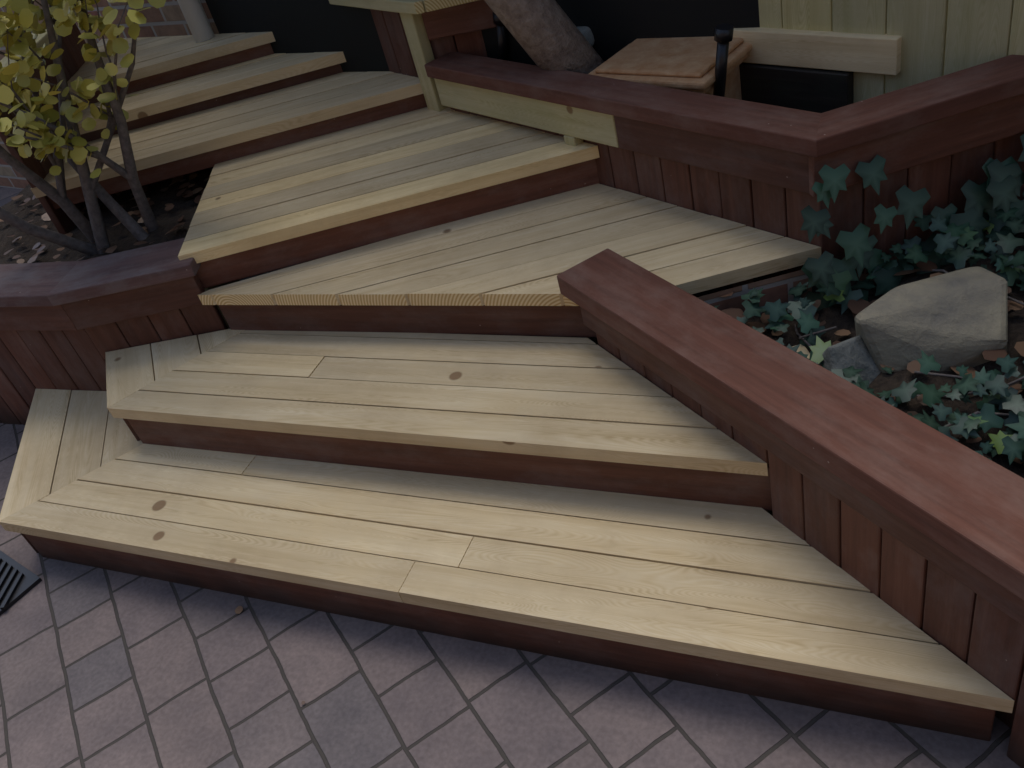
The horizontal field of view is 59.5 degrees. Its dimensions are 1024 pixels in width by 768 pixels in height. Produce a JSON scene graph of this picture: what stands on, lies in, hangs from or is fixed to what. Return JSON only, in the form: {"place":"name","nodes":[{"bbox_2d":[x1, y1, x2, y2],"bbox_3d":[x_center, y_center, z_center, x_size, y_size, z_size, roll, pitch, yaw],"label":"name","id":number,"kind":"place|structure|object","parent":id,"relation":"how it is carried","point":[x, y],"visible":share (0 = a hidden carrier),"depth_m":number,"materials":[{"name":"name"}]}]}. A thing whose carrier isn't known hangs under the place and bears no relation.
{"place":"outdoors","nodes":[
{"label":"outdoors","id":0,"kind":"place"},
{"bbox_2d":[0,187,1020,767],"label":"patio ground","id":1,"kind":"structure","parent":0,"point":[106,669],"depth_m":2.00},
{"bbox_2d":[0,550,41,615],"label":"drain grate","id":2,"kind":"object","parent":1,"relation":"on","point":[18,581],"visible":1,"depth_m":2.53,"materials":[{"name":"grey metal"}]},
{"bbox_2d":[0,9,239,424],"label":"planter","id":3,"kind":"object","parent":1,"relation":"on","point":[66,325],"visible":0.38,"depth_m":2.74,"materials":[{"name":"brown paint"}]},
{"bbox_2d":[0,0,759,188],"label":"house wall","id":4,"kind":"structure","parent":1,"relation":"on","point":[351,33],"depth_m":3.14,"materials":[{"name":"black"}]},
{"bbox_2d":[733,0,1023,112],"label":"fence boards","id":5,"kind":"object","parent":4,"relation":"attached to","point":[820,56],"visible":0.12,"depth_m":2.19,"materials":[{"name":"beige wood"}]},
{"bbox_2d":[20,43,995,740],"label":"stair risers","id":6,"kind":"object","parent":1,"relation":"on","point":[752,491],"visible":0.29,"depth_m":2.32,"materials":[{"name":"paint"}]},
{"bbox_2d":[0,32,1013,712],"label":"stairs","id":7,"kind":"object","parent":6,"relation":"on","point":[746,586],"visible":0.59,"depth_m":2.29,"materials":[{"name":"beige wood"}]},
{"bbox_2d":[177,0,214,42],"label":"white downpipe","id":8,"kind":"object","parent":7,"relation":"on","point":[196,18],"visible":1,"depth_m":3.43,"materials":[{"name":"white plastic"}]},
{"bbox_2d":[329,0,495,111],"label":"wooden railing","id":9,"kind":"object","parent":7,"relation":"on","point":[415,36],"visible":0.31,"depth_m":2.87,"materials":[{"name":"brown paint"}]},
{"bbox_2d":[0,167,1023,477],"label":"soil beds","id":10,"kind":"object","parent":1,"relation":"on","point":[120,237],"visible":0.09,"depth_m":2.23,"materials":[{"name":"brown soil"}]},
{"bbox_2d":[0,0,165,255],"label":"shrub","id":11,"kind":"object","parent":10,"relation":"in","point":[21,71],"depth_m":2.61,"materials":[{"name":"plant"}]},
{"bbox_2d":[424,52,1023,274],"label":"planter box","id":12,"kind":"object","parent":10,"relation":"on","point":[942,140],"visible":0.57,"depth_m":2.09,"materials":[{"name":"brown paint"}]},
{"bbox_2d":[484,0,603,73],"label":"trunk","id":13,"kind":"object","parent":12,"relation":"on","point":[547,35],"visible":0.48,"depth_m":2.50,"materials":[{"name":"brown plant"}]},
{"bbox_2d":[577,26,594,45],"bbox_3d":[0.156,-1.025,2.696,0.187,0.096,0.200,-20,37,-4],"label":"rock","id":14,"kind":"object","parent":13,"relation":"on","point":[585,31],"visible":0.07,"depth_m":2.63,"materials":[{"name":"grey stone"}]},
{"bbox_2d":[589,36,751,99],"bbox_3d":[0.453,-0.832,2.491,0.380,0.190,0.320,18,49,37],"label":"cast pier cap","id":15,"kind":"object","parent":12,"relation":"on","point":[684,63],"visible":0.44,"depth_m":2.39,"materials":[{"name":"concrete"}]},
{"bbox_2d":[493,12,733,96],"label":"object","id":16,"kind":"object","parent":15,"relation":"attached to","point":[723,36],"visible":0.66,"depth_m":2.26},
{"bbox_2d":[697,270,811,312],"bbox_3d":[0.557,-0.095,2.204,0.331,0.340,0.173,3,41,24],"label":"stair riser","id":17,"kind":"object","parent":10,"relation":"on","point":[776,288],"depth_m":2.12,"materials":[{"name":"brown wood"}]},
{"bbox_2d":[792,345,809,358],"bbox_3d":[0.608,-0.034,2.024,0.140,0.040,0.090,-15,37,2],"label":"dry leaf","id":18,"kind":"object","parent":10,"relation":"on","point":[803,349],"visible":0.11,"depth_m":2.03,"materials":[{"name":"brown plant"}]},
{"bbox_2d":[814,335,880,383],"bbox_3d":[0.725,-0.022,1.948,0.188,0.187,0.172,3,41,24],"label":"rock","id":19,"kind":"object","parent":10,"relation":"on","point":[854,352],"visible":0.34,"depth_m":1.90,"materials":[{"name":"grey stone"}]},
{"bbox_2d":[715,134,1023,464],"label":"ivy","id":20,"kind":"object","parent":10,"relation":"on","point":[958,239],"depth_m":1.99,"materials":[{"name":"green plant"}]},
{"bbox_2d":[854,267,1007,372],"bbox_3d":[0.902,-0.122,1.930,0.299,0.211,0.252,3,41,24],"label":"boulder","id":21,"kind":"object","parent":10,"relation":"on","point":[954,318],"visible":0.76,"depth_m":1.85,"materials":[{"name":"grey stone"}]},
{"bbox_2d":[0,173,1023,704],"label":"leaf litter","id":22,"kind":"object","parent":1,"relation":"on","point":[860,305],"visible":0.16,"depth_m":2.10,"materials":[{"name":"brown plant"}]},
{"bbox_2d":[557,249,1023,767],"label":"retaining wall","id":23,"kind":"structure","parent":1,"relation":"on","point":[917,523],"depth_m":1.59,"materials":[{"name":"brown paint"}]}
]}

